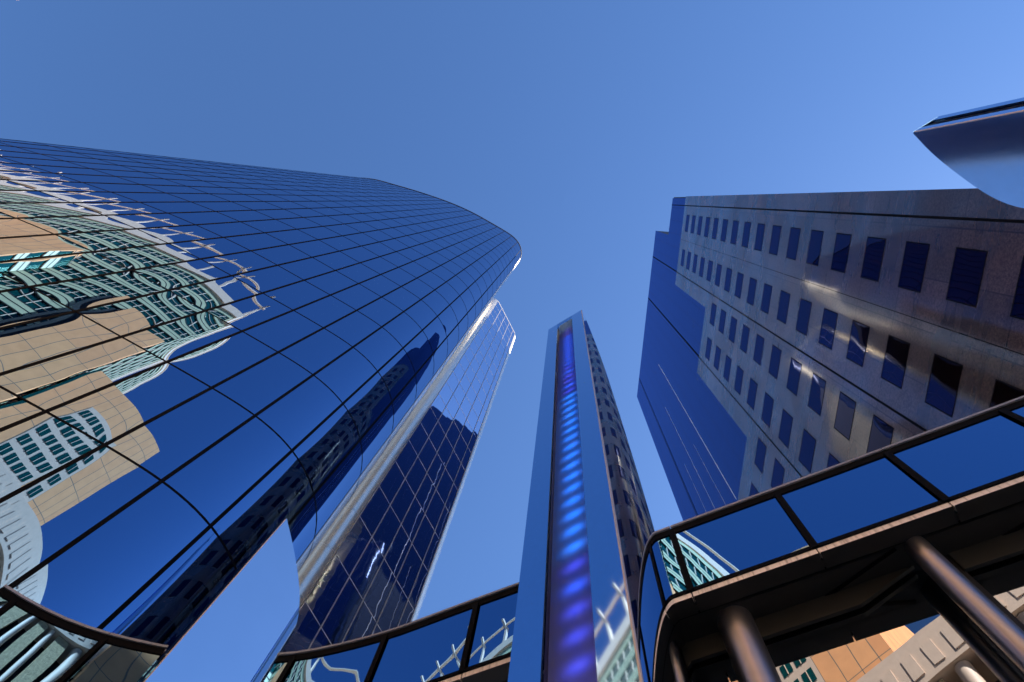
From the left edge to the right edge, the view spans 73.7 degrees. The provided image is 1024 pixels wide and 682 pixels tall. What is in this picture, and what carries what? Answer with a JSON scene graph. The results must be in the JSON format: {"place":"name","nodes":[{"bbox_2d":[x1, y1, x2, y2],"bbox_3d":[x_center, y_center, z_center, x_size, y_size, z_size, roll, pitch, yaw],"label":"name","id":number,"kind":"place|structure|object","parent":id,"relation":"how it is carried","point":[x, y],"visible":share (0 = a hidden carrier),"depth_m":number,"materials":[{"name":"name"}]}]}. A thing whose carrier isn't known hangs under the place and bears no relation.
{"place":"outdoors","nodes":[
{"label":"outdoors","id":0,"kind":"place"},
{"bbox_2d":[0,138,521,644],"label":"glass tower","id":1,"kind":"structure","parent":0,"point":[212,374],"depth_m":18.80,"materials":[{"name":"glass"}]},
{"bbox_2d":[0,0,1023,618],"label":"sky","id":2,"kind":"structure","parent":0,"point":[573,128],"materials":[{"name":"blue"}]},
{"bbox_2d":[637,188,1023,520],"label":"stone tower","id":3,"kind":"structure","parent":0,"point":[788,337],"depth_m":38.98,"materials":[{"name":"stone"}]},
{"bbox_2d":[681,249,684,265],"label":"window","id":4,"kind":"structure","parent":3,"relation":"in","point":[683,251],"depth_m":83.03,"materials":[{"name":"blue glass"}]},
{"bbox_2d":[685,215,689,231],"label":"window","id":5,"kind":"structure","parent":3,"relation":"in","point":[687,218],"depth_m":82.21,"materials":[{"name":"blue glass"}]},
{"bbox_2d":[686,251,690,269],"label":"window","id":6,"kind":"structure","parent":3,"relation":"in","point":[689,253],"depth_m":79.28,"materials":[{"name":"blue glass"}]},
{"bbox_2d":[690,215,695,233],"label":"window","id":7,"kind":"structure","parent":3,"relation":"in","point":[693,218],"depth_m":78.41,"materials":[{"name":"blue glass"}]},
{"bbox_2d":[692,254,697,272],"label":"window","id":8,"kind":"structure","parent":3,"relation":"in","point":[695,256],"depth_m":75.47,"materials":[{"name":"blue glass"}]},
{"bbox_2d":[697,216,702,234],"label":"window","id":9,"kind":"structure","parent":3,"relation":"in","point":[700,217],"depth_m":74.55,"materials":[{"name":"blue glass"}]},
{"bbox_2d":[699,257,704,276],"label":"window","id":10,"kind":"structure","parent":3,"relation":"in","point":[702,259],"depth_m":71.64,"materials":[{"name":"blue glass"}]},
{"bbox_2d":[704,217,709,236],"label":"window","id":11,"kind":"structure","parent":3,"relation":"in","point":[707,218],"depth_m":70.79,"materials":[{"name":"blue glass"}]},
{"bbox_2d":[705,337,711,360],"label":"window","id":12,"kind":"structure","parent":3,"relation":"in","point":[708,348],"depth_m":65.55,"materials":[{"name":"blue glass"}]},
{"bbox_2d":[706,260,712,281],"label":"window","id":13,"kind":"structure","parent":3,"relation":"in","point":[710,263],"depth_m":67.85,"materials":[{"name":"blue glass"}]},
{"bbox_2d":[709,303,716,325],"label":"window","id":14,"kind":"structure","parent":3,"relation":"in","point":[713,309],"depth_m":64.85,"materials":[{"name":"blue glass"}]},
{"bbox_2d":[712,218,718,238],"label":"window","id":15,"kind":"structure","parent":3,"relation":"in","point":[715,225],"depth_m":67.04,"materials":[{"name":"blue glass"}]},
{"bbox_2d":[713,345,720,370],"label":"window","id":16,"kind":"structure","parent":3,"relation":"in","point":[718,351],"depth_m":61.75,"materials":[{"name":"blue glass"}]},
{"bbox_2d":[715,263,721,286],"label":"window","id":17,"kind":"structure","parent":3,"relation":"in","point":[718,273],"depth_m":64.08,"materials":[{"name":"blue glass"}]},
{"bbox_2d":[718,309,725,333],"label":"window","id":18,"kind":"structure","parent":3,"relation":"in","point":[723,314],"depth_m":61.04,"materials":[{"name":"blue glass"}]},
{"bbox_2d":[720,219,727,241],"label":"window","id":19,"kind":"structure","parent":3,"relation":"in","point":[725,221],"depth_m":63.20,"materials":[{"name":"blue glass"}]},
{"bbox_2d":[723,355,731,381],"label":"window","id":20,"kind":"structure","parent":3,"relation":"in","point":[727,366],"depth_m":57.93,"materials":[{"name":"blue glass"}]},
{"bbox_2d":[724,268,731,291],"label":"window","id":21,"kind":"structure","parent":3,"relation":"in","point":[729,271],"depth_m":60.26,"materials":[{"name":"blue glass"}]},
{"bbox_2d":[728,316,736,342],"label":"window","id":22,"kind":"structure","parent":3,"relation":"in","point":[732,331],"depth_m":57.27,"materials":[{"name":"blue glass"}]},
{"bbox_2d":[730,220,738,244],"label":"window","id":23,"kind":"structure","parent":3,"relation":"in","point":[735,223],"depth_m":59.41,"materials":[{"name":"blue glass"}]},
{"bbox_2d":[734,272,743,297],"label":"window","id":24,"kind":"structure","parent":3,"relation":"in","point":[738,288],"depth_m":56.47,"materials":[{"name":"blue glass"}]},
{"bbox_2d":[734,365,743,394],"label":"window","id":25,"kind":"structure","parent":3,"relation":"in","point":[739,373],"depth_m":54.16,"materials":[{"name":"blue glass"}]},
{"bbox_2d":[740,324,749,352],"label":"window","id":26,"kind":"structure","parent":3,"relation":"in","point":[745,332],"depth_m":53.45,"materials":[{"name":"blue glass"}]},
{"bbox_2d":[741,222,750,247],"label":"window","id":27,"kind":"structure","parent":3,"relation":"in","point":[745,238],"depth_m":55.60,"materials":[{"name":"blue glass"}]},
{"bbox_2d":[747,277,756,305],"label":"window","id":28,"kind":"structure","parent":3,"relation":"in","point":[752,283],"depth_m":52.67,"materials":[{"name":"blue glass"}]},
{"bbox_2d":[747,377,757,409],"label":"window","id":29,"kind":"structure","parent":3,"relation":"in","point":[751,397],"depth_m":50.36,"materials":[{"name":"blue glass"}]},
{"bbox_2d":[749,482,758,496],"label":"window","id":30,"kind":"structure","parent":3,"relation":"in","point":[753,490],"depth_m":48.27,"materials":[{"name":"blue glass"}]},
{"bbox_2d":[753,334,763,365],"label":"window","id":31,"kind":"structure","parent":3,"relation":"in","point":[759,343],"depth_m":49.67,"materials":[{"name":"blue glass"}]},
{"bbox_2d":[754,223,764,250],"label":"window","id":32,"kind":"structure","parent":3,"relation":"in","point":[760,229],"depth_m":51.81,"materials":[{"name":"blue glass"}]},
{"bbox_2d":[754,437,765,472],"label":"window","id":33,"kind":"structure","parent":3,"relation":"in","point":[761,448],"depth_m":47.24,"materials":[{"name":"blue glass"}]},
{"bbox_2d":[760,283,771,313],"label":"window","id":34,"kind":"structure","parent":3,"relation":"in","point":[767,290],"depth_m":48.87,"materials":[{"name":"blue glass"}]},
{"bbox_2d":[761,392,773,427],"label":"window","id":35,"kind":"structure","parent":3,"relation":"in","point":[768,401],"depth_m":46.54,"materials":[{"name":"blue glass"}]},
{"bbox_2d":[769,225,780,254],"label":"window","id":36,"kind":"structure","parent":3,"relation":"in","point":[776,230],"depth_m":48.02,"materials":[{"name":"blue glass"}]},
{"bbox_2d":[768,345,781,379],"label":"window","id":37,"kind":"structure","parent":3,"relation":"in","point":[776,352],"depth_m":45.86,"materials":[{"name":"blue glass"}]},
{"bbox_2d":[771,458,784,487],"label":"window","id":38,"kind":"structure","parent":3,"relation":"in","point":[778,470],"depth_m":43.55,"materials":[{"name":"blue glass"}]},
{"bbox_2d":[777,290,789,323],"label":"window","id":39,"kind":"structure","parent":3,"relation":"in","point":[784,299],"depth_m":45.07,"materials":[{"name":"blue glass"}]},
{"bbox_2d":[778,409,792,447],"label":"window","id":40,"kind":"structure","parent":3,"relation":"in","point":[786,419],"depth_m":42.75,"materials":[{"name":"blue glass"}]},
{"bbox_2d":[786,227,800,259],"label":"window","id":41,"kind":"structure","parent":3,"relation":"in","point":[794,235],"depth_m":44.20,"materials":[{"name":"blue glass"}]},
{"bbox_2d":[786,357,801,395],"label":"window","id":42,"kind":"structure","parent":3,"relation":"in","point":[795,367],"depth_m":42.04,"materials":[{"name":"blue glass"}]},
{"bbox_2d":[796,298,811,335],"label":"window","id":43,"kind":"structure","parent":3,"relation":"in","point":[804,311],"depth_m":41.27,"materials":[{"name":"blue glass"}]},
{"bbox_2d":[799,429,815,472],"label":"window","id":44,"kind":"structure","parent":3,"relation":"in","point":[808,442],"depth_m":38.95,"materials":[{"name":"blue glass"}]},
{"bbox_2d":[806,230,823,265],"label":"window","id":45,"kind":"structure","parent":3,"relation":"in","point":[816,237],"depth_m":40.41,"materials":[{"name":"blue glass"}]},
{"bbox_2d":[808,372,825,415],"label":"window","id":46,"kind":"structure","parent":3,"relation":"in","point":[817,390],"depth_m":38.25,"materials":[{"name":"blue glass"}]},
{"bbox_2d":[818,308,837,349],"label":"window","id":47,"kind":"structure","parent":3,"relation":"in","point":[829,317],"depth_m":37.47,"materials":[{"name":"blue glass"}]},
{"bbox_2d":[827,453,839,467],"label":"window","id":48,"kind":"structure","parent":3,"relation":"in","point":[832,461],"depth_m":35.57,"materials":[{"name":"blue glass"}]},
{"bbox_2d":[830,233,851,272],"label":"window","id":49,"kind":"structure","parent":3,"relation":"in","point":[842,242],"depth_m":36.62,"materials":[{"name":"blue glass"}]},
{"bbox_2d":[834,391,855,439],"bbox_3d":[16.802,3.756,34.488,0.003,1.986,2.008,5,-78,3],"label":"window","id":50,"kind":"structure","parent":3,"relation":"in","point":[845,411],"depth_m":34.45,"materials":[{"name":"grey glass"}]},
{"bbox_2d":[846,320,869,367],"bbox_3d":[17.066,0.098,33.712,0.003,1.986,2.016,5,-78,3],"label":"window","id":51,"kind":"structure","parent":3,"relation":"in","point":[858,339],"depth_m":33.68,"materials":[{"name":"blue glass"}]},
{"bbox_2d":[860,236,885,281],"bbox_3d":[17.360,-3.961,32.849,0.003,1.986,2.031,5,-78,3],"label":"window","id":52,"kind":"structure","parent":3,"relation":"in","point":[874,250],"depth_m":32.81,"materials":[{"name":"blue glass"}]},
{"bbox_2d":[866,414,893,452],"bbox_3d":[16.515,4.541,30.691,0.003,1.986,2.008,5,-78,3],"label":"window","id":53,"kind":"structure","parent":3,"relation":"in","point":[881,433],"depth_m":30.79,"materials":[{"name":"blue glass"}]},
{"bbox_2d":[880,335,910,388],"bbox_3d":[16.780,0.884,29.914,0.003,1.986,2.016,5,-78,3],"label":"window","id":54,"kind":"structure","parent":3,"relation":"in","point":[897,350],"depth_m":29.87,"materials":[{"name":"blue glass"}]},
{"bbox_2d":[898,241,929,292],"bbox_3d":[17.074,-3.175,29.052,0.003,1.986,2.031,5,-78,3],"label":"window","id":55,"kind":"structure","parent":3,"relation":"in","point":[915,256],"depth_m":29.01,"materials":[{"name":"blue glass"}]},
{"bbox_2d":[925,354,962,416],"bbox_3d":[16.493,1.670,26.117,0.003,1.986,2.016,5,-78,3],"label":"window","id":56,"kind":"structure","parent":3,"relation":"in","point":[945,375],"depth_m":26.07,"materials":[{"name":"blue glass"}]},
{"bbox_2d":[946,247,987,307],"bbox_3d":[16.787,-2.389,25.255,0.003,1.986,2.031,5,-78,3],"label":"window","id":57,"kind":"structure","parent":3,"relation":"in","point":[968,266],"depth_m":25.20,"materials":[{"name":"blue glass"}]},
{"bbox_2d":[989,379,1023,407],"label":"window","id":58,"kind":"structure","parent":3,"relation":"in","point":[1002,392],"depth_m":22.65,"materials":[{"name":"black glass"}]},
{"bbox_2d":[1010,255,1023,319],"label":"window","id":59,"kind":"structure","parent":3,"relation":"in","point":[1017,312],"depth_m":22.24,"materials":[{"name":"blue glass"}]},
{"label":"plaza","id":60,"kind":"structure","parent":0,"visible":0},
{"bbox_2d":[137,519,299,681],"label":"sculpture","id":61,"kind":"object","parent":60,"relation":"on","point":[240,626],"visible":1,"depth_m":8.75,"materials":[{"name":"mirror"}]},
{"bbox_2d":[283,298,514,651],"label":"glass tower","id":62,"kind":"structure","parent":60,"relation":"on","point":[368,567],"depth_m":37.45,"materials":[{"name":"glass"}]},
{"bbox_2d":[0,395,1023,681],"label":"entrance pavilion","id":63,"kind":"structure","parent":60,"relation":"on","point":[900,561],"depth_m":6.65,"materials":[{"name":"blue glass"}]},
{"bbox_2d":[508,310,695,681],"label":"led pylon","id":64,"kind":"object","parent":60,"relation":"on","point":[595,601],"visible":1,"depth_m":6.92,"materials":[{"name":"mirror"}]},
{"bbox_2d":[913,97,1023,207],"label":"sculpture","id":65,"kind":"object","parent":60,"relation":"on","point":[981,149],"visible":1,"depth_m":7.72,"materials":[{"name":"metal"}]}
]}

